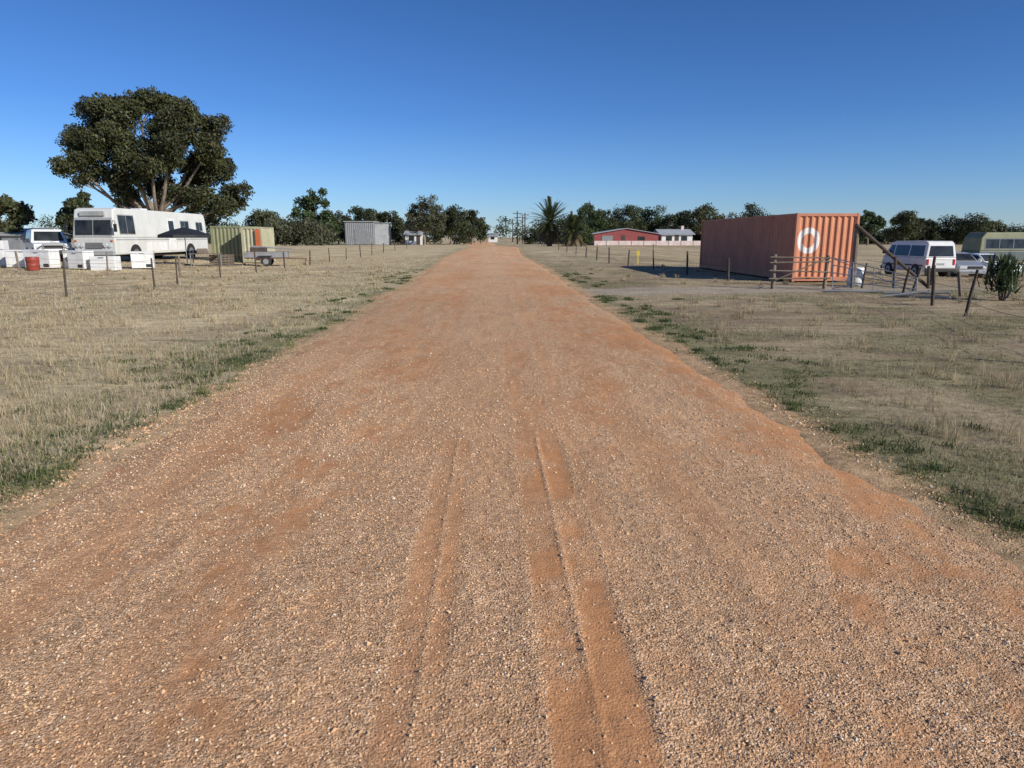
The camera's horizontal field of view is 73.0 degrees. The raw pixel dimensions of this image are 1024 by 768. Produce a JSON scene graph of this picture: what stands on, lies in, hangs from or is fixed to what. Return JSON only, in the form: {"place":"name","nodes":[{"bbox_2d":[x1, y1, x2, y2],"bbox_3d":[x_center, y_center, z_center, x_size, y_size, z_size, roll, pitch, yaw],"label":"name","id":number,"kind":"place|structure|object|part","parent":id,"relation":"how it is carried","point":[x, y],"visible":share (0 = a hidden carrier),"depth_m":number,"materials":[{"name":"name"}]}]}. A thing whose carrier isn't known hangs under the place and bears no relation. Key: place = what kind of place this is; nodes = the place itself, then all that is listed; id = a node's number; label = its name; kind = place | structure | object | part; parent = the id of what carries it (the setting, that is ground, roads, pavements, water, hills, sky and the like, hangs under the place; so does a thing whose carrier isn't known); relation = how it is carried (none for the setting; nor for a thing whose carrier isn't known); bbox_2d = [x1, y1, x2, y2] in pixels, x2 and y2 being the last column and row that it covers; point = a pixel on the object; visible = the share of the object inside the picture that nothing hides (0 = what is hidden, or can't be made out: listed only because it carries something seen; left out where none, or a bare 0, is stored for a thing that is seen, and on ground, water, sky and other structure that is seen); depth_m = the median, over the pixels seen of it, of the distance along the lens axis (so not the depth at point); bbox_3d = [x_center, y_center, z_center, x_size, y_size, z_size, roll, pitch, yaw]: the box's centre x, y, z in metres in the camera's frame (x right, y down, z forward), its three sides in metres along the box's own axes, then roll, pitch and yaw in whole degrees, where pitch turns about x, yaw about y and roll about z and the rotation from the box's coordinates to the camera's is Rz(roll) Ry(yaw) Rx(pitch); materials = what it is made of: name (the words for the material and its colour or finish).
{"place":"outdoors","nodes":[
{"label":"outdoors","id":0,"kind":"place"},
{"bbox_2d":[0,242,1023,767],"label":"gravel road","id":1,"kind":"structure","parent":0,"point":[476,292],"depth_m":3.47,"materials":[{"name":"orange gravel"}]},
{"bbox_2d":[0,237,1023,572],"bbox_3d":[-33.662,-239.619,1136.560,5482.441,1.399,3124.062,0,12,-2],"label":"ground","id":2,"kind":"structure","parent":0,"point":[788,315],"depth_m":11.35,"materials":[{"name":"beige plant"}]},
{"bbox_2d":[0,240,8,266],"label":"fridge","id":3,"kind":"object","parent":2,"relation":"on","point":[4,244],"visible":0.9,"depth_m":34.00,"materials":[{"name":"white metal"}]},
{"bbox_3d":[-25.258,-6.195,33.943,0.660,0.784,0.064,-2,12,-11],"label":"door","id":4,"kind":"part","parent":3,"relation":"part of","materials":[{"name":"white metal"}]},
{"bbox_2d":[0,193,37,232],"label":"gum tree","id":5,"kind":"object","parent":2,"relation":"on","point":[18,214],"visible":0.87,"depth_m":66.57,"materials":[{"name":"green plant"}]},
{"bbox_2d":[4,249,44,266],"bbox_3d":[-23.596,-6.104,33.575,1.520,0.820,0.700,-1,12,-7],"label":"chest freezer","id":6,"kind":"object","parent":2,"relation":"on","point":[10,256],"visible":0.43,"depth_m":33.25,"materials":[{"name":"white metal"}]},
{"bbox_2d":[25,257,40,269],"bbox_3d":[-21.836,-5.488,31.529,0.550,0.600,0.550,0,12,-2],"label":"red oil drum","id":7,"kind":"object","parent":2,"relation":"on","point":[29,261],"visible":0.93,"depth_m":31.33,"materials":[{"name":"paint"}]},
{"bbox_2d":[0,228,72,249],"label":"grey farm shed","id":8,"kind":"structure","parent":2,"relation":"on","point":[16,240],"depth_m":65.40,"materials":[{"name":"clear metal"}]},
{"bbox_2d":[23,250,60,267],"bbox_3d":[-22.172,-5.898,32.639,1.320,0.820,0.700,1,12,6],"label":"chest freezer","id":9,"kind":"object","parent":2,"relation":"on","point":[47,258],"visible":0.86,"depth_m":32.33,"materials":[{"name":"white metal"}]},
{"bbox_2d":[25,228,71,259],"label":"white four wheel drive","id":10,"kind":"structure","parent":2,"relation":"on","point":[49,238],"depth_m":41.12,"materials":[{"name":"paint"}]},
{"bbox_2d":[62,250,80,267],"bbox_3d":[-21.187,-6.016,33.361,0.600,0.840,0.615,-2,12,-11],"label":"washing machine","id":11,"kind":"object","parent":2,"relation":"on","point":[65,259],"visible":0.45,"depth_m":33.04,"materials":[{"name":"white metal"}]},
{"bbox_2d":[54,191,93,237],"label":"gum tree","id":12,"kind":"object","parent":2,"relation":"on","point":[65,215],"visible":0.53,"depth_m":77.04,"materials":[{"name":"green plant"}]},
{"bbox_2d":[66,251,93,268],"bbox_3d":[-20.376,-5.872,32.698,0.920,0.820,0.700,3,12,13],"label":"chest freezer","id":13,"kind":"object","parent":2,"relation":"on","point":[78,260],"visible":0.98,"depth_m":32.42,"materials":[{"name":"white metal"}]},
{"bbox_2d":[9,249,181,276],"bbox_3d":[-22.206,-5.329,30.702,15.588,1.469,0.358,1,12,3],"label":"wire fence","id":14,"kind":"object","parent":2,"relation":"on","point":[178,257],"visible":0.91,"depth_m":30.55,"materials":[{"name":"metal"}]},
{"bbox_2d":[89,256,121,270],"bbox_3d":[-19.142,-5.680,32.556,1.160,0.660,0.670,-1,12,-6],"label":"fridge","id":15,"kind":"object","parent":2,"relation":"on","point":[116,262],"visible":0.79,"depth_m":32.29,"materials":[{"name":"white metal"}]},
{"bbox_3d":[-19.297,-5.622,32.283,0.718,0.660,0.064,-1,12,-6],"label":"door","id":16,"kind":"part","parent":15,"relation":"part of","materials":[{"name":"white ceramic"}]},
{"bbox_3d":[-18.735,-5.633,32.337,0.374,0.660,0.064,-1,12,-6],"label":"freezer door","id":17,"kind":"part","parent":15,"relation":"part of","materials":[{"name":"white metal"}]},
{"bbox_2d":[63,208,207,259],"bbox_3d":[-23.808,-9.683,45.082,3.200,3.343,10.840,1,12,4],"label":"motorhome bus","id":18,"kind":"object","parent":2,"relation":"on","point":[120,232],"visible":0.83,"depth_m":41.59,"materials":[{"name":"paint"}]},
{"bbox_3d":[-22.905,-9.371,40.693,0.092,1.052,0.705,1,12,4],"label":"side window","id":19,"kind":"part","parent":18,"relation":"part of","materials":[{"name":"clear glass"}]},
{"bbox_3d":[-22.881,-9.448,41.057,0.091,1.171,1.570,1,12,4],"label":"window frame","id":20,"kind":"part","parent":18,"relation":"part of","materials":[{"name":"black glass"}]},
{"bbox_3d":[-22.848,-9.525,41.420,0.092,1.052,0.705,1,12,4],"label":"side window","id":21,"kind":"part","parent":18,"relation":"part of","materials":[{"name":"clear glass"}]},
{"bbox_3d":[-22.671,-8.657,43.592,0.040,0.550,1.000,1,12,4],"label":"locker door","id":22,"kind":"part","parent":18,"relation":"part of","materials":[{"name":"white metal"}]},
{"bbox_3d":[-22.581,-8.906,44.763,0.040,0.550,1.000,1,12,4],"label":"locker door","id":23,"kind":"part","parent":18,"relation":"part of","materials":[{"name":"white metal"}]},
{"bbox_3d":[-22.513,-10.310,45.715,0.095,1.201,0.850,1,12,4],"label":"door","id":24,"kind":"part","parent":18,"relation":"part of","materials":[{"name":"white metal"}]},
{"bbox_3d":[-22.515,-10.433,45.689,0.072,0.652,0.610,1,12,4],"label":"door window","id":25,"kind":"part","parent":18,"relation":"part of","materials":[{"name":"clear glass"}]},
{"bbox_3d":[-22.482,-9.307,45.926,0.032,0.810,0.850,1,12,4],"label":"door lower","id":26,"kind":"part","parent":18,"relation":"part of","materials":[{"name":"white metal"}]},
{"bbox_3d":[-22.407,-9.383,47.006,0.040,0.550,1.000,1,12,4],"label":"locker door","id":27,"kind":"part","parent":18,"relation":"part of","materials":[{"name":"white metal"}]},
{"bbox_2d":[130,251,154,267],"bbox_3d":[-18.522,-6.239,34.721,1.020,0.820,0.700,-5,13,-21],"label":"chest freezer","id":28,"kind":"object","parent":2,"relation":"on","point":[144,257],"visible":0.89,"depth_m":34.43,"materials":[{"name":"white metal"}]},
{"bbox_2d":[47,85,254,231],"bbox_3d":[-31.320,-18.607,61.229,16.645,14.697,9.812,0,12,-2],"label":"gum tree","id":29,"kind":"object","parent":2,"relation":"on","point":[105,135],"visible":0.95,"depth_m":59.59,"materials":[{"name":"green plant"}]},
{"bbox_2d":[157,226,210,265],"bbox_3d":[-18.357,-7.601,38.956,2.698,2.500,2.698,5,13,20],"label":"black market umbrella","id":30,"kind":"object","parent":2,"relation":"on","point":[183,232],"visible":0.85,"depth_m":37.92,"materials":[{"name":"fabric"}]},
{"bbox_2d":[0,242,406,296],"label":"wire fence","id":31,"kind":"object","parent":2,"relation":"on","point":[65,283],"visible":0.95,"depth_m":25.39,"materials":[{"name":"metal"}]},
{"bbox_2d":[189,248,221,266],"bbox_3d":[-17.041,-7.027,38.503,1.600,1.000,0.800,-3,12,-13],"label":"outdoor table","id":32,"kind":"object","parent":2,"relation":"on","point":[202,251],"visible":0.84,"depth_m":38.21,"materials":[{"name":"metal"}]},
{"bbox_2d":[209,254,234,266],"bbox_3d":[-16.570,-7.045,39.536,1.100,0.675,1.000,-2,12,-7],"label":"timber pallet stack","id":33,"kind":"object","parent":2,"relation":"on","point":[213,259],"visible":0.88,"depth_m":39.09,"materials":[{"name":"brown wood"}]},
{"bbox_2d":[210,226,255,260],"bbox_3d":[-18.592,-9.499,46.830,2.300,2.300,3.000,0,12,-2],"label":"green storage container","id":34,"kind":"object","parent":2,"relation":"on","point":[226,240],"visible":0.43,"depth_m":45.37,"materials":[{"name":"metal"}]},
{"bbox_2d":[240,227,275,262],"bbox_3d":[-16.595,-9.107,45.285,1.300,2.250,2.700,0,12,-2],"label":"cream storage container","id":35,"kind":"object","parent":2,"relation":"on","point":[257,236],"visible":0.77,"depth_m":44.10,"materials":[{"name":"metal"}]},
{"bbox_2d":[242,208,280,226],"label":"gum tree","id":36,"kind":"object","parent":2,"relation":"on","point":[259,216],"visible":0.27,"depth_m":123.71,"materials":[{"name":"green plant"}]},
{"bbox_2d":[244,246,306,266],"bbox_3d":[-14.092,-7.678,41.432,3.532,1.206,1.900,-3,12,-13],"label":"box trailer","id":37,"kind":"object","parent":2,"relation":"on","point":[263,254],"visible":0.94,"depth_m":40.70,"materials":[{"name":"metal"}]},
{"bbox_2d":[260,215,340,245],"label":"round shrub","id":38,"kind":"object","parent":2,"relation":"on","point":[307,232],"visible":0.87,"depth_m":108.18,"materials":[{"name":"green plant"}]},
{"bbox_2d":[287,187,341,245],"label":"gum tree","id":39,"kind":"object","parent":2,"relation":"on","point":[307,204],"visible":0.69,"depth_m":116.94,"materials":[{"name":"green plant"}]},
{"bbox_2d":[324,210,353,244],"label":"gum tree","id":40,"kind":"object","parent":2,"relation":"on","point":[341,235],"visible":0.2,"depth_m":158.76,"materials":[{"name":"green plant"}]},
{"bbox_2d":[340,205,377,232],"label":"gum tree","id":41,"kind":"object","parent":2,"relation":"on","point":[368,214],"visible":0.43,"depth_m":150.14,"materials":[{"name":"green plant"}]},
{"bbox_2d":[343,221,391,244],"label":"grey shed","id":42,"kind":"structure","parent":2,"relation":"on","point":[366,233],"depth_m":145.87,"materials":[{"name":"grey metal"}]},
{"bbox_2d":[354,229,367,244],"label":"roller door","id":43,"kind":"structure","parent":42,"relation":"in","point":[361,235],"depth_m":145.79,"materials":[{"name":"grey metal"}]},
{"bbox_2d":[375,211,405,242],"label":"gum tree","id":44,"kind":"object","parent":2,"relation":"on","point":[397,222],"visible":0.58,"depth_m":154.31,"materials":[{"name":"green plant"}]},
{"bbox_2d":[403,231,425,244],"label":"white cottage","id":45,"kind":"structure","parent":2,"relation":"on","point":[413,239],"depth_m":154.17,"materials":[{"name":"ceramic"}]},
{"bbox_2d":[416,235,419,244],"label":"door","id":46,"kind":"structure","parent":45,"relation":"in","point":[417,236],"depth_m":154.09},
{"bbox_2d":[401,219,429,242],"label":"gum tree","id":47,"kind":"object","parent":2,"relation":"on","point":[426,236],"visible":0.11,"depth_m":169.25,"materials":[{"name":"green plant"}]},
{"bbox_2d":[404,193,447,244],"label":"gum tree","id":48,"kind":"object","parent":2,"relation":"on","point":[425,222],"visible":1,"depth_m":144.43,"materials":[{"name":"green plant"}]},
{"bbox_2d":[429,204,473,244],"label":"gum tree","id":49,"kind":"object","parent":2,"relation":"on","point":[453,225],"visible":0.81,"depth_m":155.20,"materials":[{"name":"green plant"}]},
{"bbox_2d":[457,209,491,243],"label":"gum tree","id":50,"kind":"object","parent":2,"relation":"on","point":[479,230],"visible":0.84,"depth_m":160.99,"materials":[{"name":"green plant"}]},
{"bbox_2d":[487,233,498,241],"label":"white cottage","id":51,"kind":"structure","parent":2,"relation":"on","point":[492,237],"depth_m":230.03,"materials":[{"name":"white paint"}]},
{"bbox_2d":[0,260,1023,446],"bbox_3d":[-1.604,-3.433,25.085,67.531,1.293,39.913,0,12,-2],"label":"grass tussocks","id":52,"kind":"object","parent":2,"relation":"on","point":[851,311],"depth_m":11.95,"materials":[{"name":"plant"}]},
{"bbox_2d":[0,272,1023,532],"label":"verge weeds","id":53,"kind":"object","parent":2,"relation":"on","point":[638,320],"visible":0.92,"depth_m":7.14,"materials":[{"name":"green plant"}]},
{"bbox_2d":[2,212,1023,241],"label":"distant tree belt","id":54,"kind":"object","parent":2,"relation":"on","point":[501,229],"visible":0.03,"depth_m":233.23,"materials":[{"name":"green plant"}]},
{"bbox_2d":[513,211,521,243],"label":"power pole","id":55,"kind":"object","parent":2,"relation":"on","point":[517,213],"visible":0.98,"depth_m":165.43,"materials":[{"name":"wood"}]},
{"bbox_2d":[522,214,527,243],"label":"power pole","id":56,"kind":"object","parent":2,"relation":"on","point":[524,218],"visible":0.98,"depth_m":177.64,"materials":[{"name":"wood"}]},
{"bbox_2d":[520,227,545,243],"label":"round shrub","id":57,"kind":"object","parent":2,"relation":"on","point":[532,239],"visible":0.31,"depth_m":164.06,"materials":[{"name":"green plant"}]},
{"bbox_2d":[525,196,569,245],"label":"date palm","id":58,"kind":"object","parent":2,"relation":"on","point":[549,227],"visible":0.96,"depth_m":119.09,"materials":[{"name":"green plant"}]},
{"bbox_2d":[556,211,589,246],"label":"date palm","id":59,"kind":"object","parent":2,"relation":"on","point":[571,237],"visible":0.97,"depth_m":115.67,"materials":[{"name":"green plant"}]},
{"bbox_2d":[568,223,594,246],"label":"round shrub","id":60,"kind":"object","parent":2,"relation":"on","point":[590,233],"visible":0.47,"depth_m":122.69,"materials":[{"name":"green plant"}]},
{"bbox_2d":[575,201,608,232],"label":"gum tree","id":61,"kind":"object","parent":2,"relation":"on","point":[596,222],"visible":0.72,"depth_m":167.76,"materials":[{"name":"green plant"}]},
{"bbox_2d":[585,208,610,231],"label":"gum tree","id":62,"kind":"object","parent":2,"relation":"on","point":[599,210],"visible":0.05,"depth_m":179.82,"materials":[{"name":"green plant"}]},
{"bbox_2d":[205,216,1023,243],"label":"background bushes","id":63,"kind":"object","parent":2,"relation":"on","point":[879,237],"visible":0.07,"depth_m":171.82,"materials":[{"name":"green plant"}]},
{"bbox_2d":[589,228,658,244],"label":"red shed","id":64,"kind":"structure","parent":2,"relation":"on","point":[624,234],"depth_m":147.42,"materials":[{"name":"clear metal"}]},
{"bbox_2d":[602,236,612,243],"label":"roller door","id":65,"kind":"structure","parent":64,"relation":"in","point":[604,238],"depth_m":147.36,"materials":[{"name":"white metal"}]},
{"bbox_2d":[602,204,649,230],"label":"gum tree","id":66,"kind":"object","parent":2,"relation":"on","point":[630,211],"visible":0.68,"depth_m":170.60,"materials":[{"name":"green plant"}]},
{"bbox_2d":[558,242,729,280],"bbox_3d":[6.550,-10.218,54.009,1.074,1.377,54.690,-1,12,-3],"label":"wire fence","id":67,"kind":"object","parent":2,"relation":"on","point":[728,267],"visible":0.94,"depth_m":36.58,"materials":[{"name":"metal"}]},
{"bbox_2d":[594,240,700,245],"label":"panel fence","id":68,"kind":"object","parent":2,"relation":"on","point":[656,242],"visible":0.91,"depth_m":139.00,"materials":[{"name":"concrete"}]},
{"bbox_2d":[632,204,672,231],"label":"gum tree","id":69,"kind":"object","parent":2,"relation":"on","point":[647,213],"visible":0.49,"depth_m":177.78,"materials":[{"name":"green plant"}]},
{"bbox_2d":[655,231,692,241],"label":"walls","id":70,"kind":"structure","parent":2,"relation":"on","point":[663,237],"depth_m":149.84,"materials":[{"name":"white paint"}]},
{"bbox_2d":[666,236,671,240],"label":"window","id":71,"kind":"structure","parent":70,"relation":"attached to","point":[668,238],"depth_m":149.72,"materials":[{"name":"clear glass"}]},
{"bbox_2d":[655,229,695,234],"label":"roof","id":72,"kind":"structure","parent":70,"relation":"on","point":[674,232],"depth_m":150.70,"materials":[{"name":"silver metal"}]},
{"bbox_2d":[681,236,686,240],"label":"window","id":73,"kind":"structure","parent":70,"relation":"attached to","point":[683,238],"depth_m":149.82,"materials":[{"name":"clear glass"}]},
{"bbox_2d":[660,210,692,237],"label":"gum tree","id":74,"kind":"object","parent":2,"relation":"on","point":[676,219],"visible":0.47,"depth_m":171.97,"materials":[{"name":"green plant"}]},
{"bbox_2d":[692,232,700,240],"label":"gum tree","id":75,"kind":"object","parent":2,"relation":"on","point":[698,237],"visible":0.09,"depth_m":176.47,"materials":[{"name":"green plant"}]},
{"bbox_2d":[680,202,727,234],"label":"gum tree","id":76,"kind":"object","parent":2,"relation":"on","point":[699,213],"visible":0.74,"depth_m":161.25,"materials":[{"name":"green plant"}]},
{"bbox_2d":[597,244,876,259],"bbox_3d":[20.716,-11.225,60.922,27.210,2.155,0.220,-1,12,-7],"label":"wire fence","id":77,"kind":"object","parent":2,"relation":"on","point":[698,248],"visible":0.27,"depth_m":60.22,"materials":[{"name":"metal"}]},
{"bbox_2d":[726,202,771,218],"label":"gum tree","id":78,"kind":"object","parent":2,"relation":"on","point":[750,213],"visible":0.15,"depth_m":165.88,"materials":[{"name":"green plant"}]},
{"bbox_2d":[699,213,859,281],"bbox_3d":[11.865,-6.497,32.512,2.440,2.590,12.190,0,12,-2],"label":"shipping container","id":79,"kind":"object","parent":2,"relation":"on","point":[749,245],"visible":0.95,"depth_m":27.75,"materials":[{"name":"metal"}]},
{"bbox_2d":[769,227,859,288],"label":"timber gate","id":80,"kind":"structure","parent":2,"relation":"on","point":[773,278],"depth_m":23.16,"materials":[{"name":"brown wood"}]},
{"bbox_2d":[859,209,887,245],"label":"gum tree","id":81,"kind":"object","parent":2,"relation":"on","point":[873,222],"visible":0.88,"depth_m":147.25,"materials":[{"name":"green plant"}]},
{"bbox_2d":[832,257,917,291],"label":"pipe gate","id":82,"kind":"structure","parent":2,"relation":"on","point":[873,278],"depth_m":21.88,"materials":[{"name":"metal"}]},
{"bbox_2d":[855,223,930,288],"bbox_3d":[13.101,-4.273,23.649,2.882,2.376,0.259,1,12,3],"label":"strainer brace","id":83,"kind":"object","parent":2,"relation":"on","point":[883,248],"visible":0.66,"depth_m":23.63,"materials":[{"name":"brown wood"}]},
{"bbox_2d":[882,210,925,241],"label":"gum tree","id":84,"kind":"object","parent":2,"relation":"on","point":[909,227],"visible":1,"depth_m":157.72,"materials":[{"name":"green plant"}]},
{"bbox_2d":[880,241,955,276],"bbox_3d":[23.004,-7.100,39.280,2.160,2.000,4.470,0,12,-2],"label":"white van","id":85,"kind":"object","parent":2,"relation":"on","point":[921,254],"visible":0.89,"depth_m":37.65,"materials":[{"name":"paint"}]},
{"bbox_3d":[22.184,-7.834,40.476,0.113,0.603,0.720,0,12,-2],"label":"side window","id":86,"kind":"part","parent":85,"relation":"part of","materials":[{"name":"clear glass"}]},
{"bbox_3d":[22.218,-7.608,39.364,0.110,0.583,1.350,0,12,-2],"label":"side window","id":87,"kind":"part","parent":85,"relation":"part of","materials":[{"name":"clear glass"}]},
{"bbox_3d":[22.259,-7.312,37.970,0.110,0.583,1.300,0,12,-2],"label":"side window","id":88,"kind":"part","parent":85,"relation":"part of","materials":[{"name":"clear glass"}]},
{"bbox_3d":[23.064,-7.133,37.149,1.360,0.553,0.087,0,12,-2],"label":"rear window","id":89,"kind":"part","parent":85,"relation":"part of","materials":[{"name":"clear glass"}]},
{"bbox_2d":[823,267,1020,298],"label":"scrap pipes","id":90,"kind":"object","parent":2,"relation":"on","point":[897,294],"visible":0.77,"depth_m":20.48,"materials":[{"name":"grey metal"}]},
{"bbox_2d":[915,217,940,240],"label":"gum tree","id":91,"kind":"object","parent":2,"relation":"on","point":[930,228],"visible":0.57,"depth_m":164.34,"materials":[{"name":"green plant"}]},
{"bbox_2d":[861,260,1023,317],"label":"wire fence","id":92,"kind":"object","parent":2,"relation":"on","point":[933,288],"visible":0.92,"depth_m":17.36,"materials":[{"name":"metal"}]},
{"bbox_2d":[924,252,987,277],"bbox_3d":[25.820,-6.931,40.372,2.060,1.488,4.600,1,12,6],"label":"silver sedan","id":93,"kind":"object","parent":2,"relation":"on","point":[967,262],"visible":0.38,"depth_m":38.78,"materials":[{"name":"paint"}]},
{"bbox_2d":[930,256,991,285],"bbox_3d":[22.595,-4.718,29.413,17.105,1.608,0.344,-7,14,-29],"label":"wire fence","id":94,"kind":"object","parent":2,"relation":"on","point":[934,260],"visible":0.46,"depth_m":25.44,"materials":[{"name":"metal"}]},
{"bbox_2d":[935,212,992,244],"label":"gum tree","id":95,"kind":"object","parent":2,"relation":"on","point":[963,229],"visible":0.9,"depth_m":157.69,"materials":[{"name":"green plant"}]},
{"bbox_2d":[961,232,1023,261],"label":"old bus","id":96,"kind":"object","parent":2,"relation":"on","point":[1006,243],"visible":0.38,"depth_m":60.88,"materials":[{"name":"green paint"}]},
{"bbox_3d":[42.241,-12.320,60.808,1.180,0.782,0.085,0,12,-2],"label":"side window","id":97,"kind":"part","parent":96,"relation":"part of","materials":[{"name":"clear glass"}]},
{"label":"side window","id":98,"kind":"part","parent":96,"relation":"part of","materials":[{"name":"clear glass"}]},
{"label":"side window","id":99,"kind":"part","parent":96,"relation":"part of","materials":[{"name":"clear glass"}]},
{"bbox_2d":[968,253,1023,275],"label":"white sedan","id":100,"kind":"object","parent":2,"relation":"on","point":[977,256],"visible":0.07,"depth_m":42.64,"materials":[{"name":"paint"}]},
{"bbox_2d":[986,219,1009,231],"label":"gum tree","id":101,"kind":"object","parent":2,"relation":"on","point":[996,226],"visible":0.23,"depth_m":164.51,"materials":[{"name":"green plant"}]},
{"bbox_2d":[977,251,1023,300],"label":"spiky shrub","id":102,"kind":"object","parent":2,"relation":"on","point":[1003,268],"visible":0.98,"depth_m":18.78,"materials":[{"name":"green plant"}]},
{"bbox_2d":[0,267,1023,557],"bbox_3d":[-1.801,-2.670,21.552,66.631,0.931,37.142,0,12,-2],"label":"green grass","id":103,"kind":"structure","parent":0,"point":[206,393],"depth_m":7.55,"materials":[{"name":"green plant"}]},
{"bbox_2d":[0,0,1023,236],"label":"sky","id":104,"kind":"structure","parent":0,"point":[494,108],"materials":[{"name":"blue"}]},
{"bbox_2d":[847,267,864,285],"bbox_3d":[12.282,-3.836,24.709,0.560,0.670,0.560,0,12,-2],"label":"plastic drum","id":105,"kind":"object","parent":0,"point":[859,279],"visible":0.52,"depth_m":24.47,"materials":[{"name":"white plastic"}]}
]}

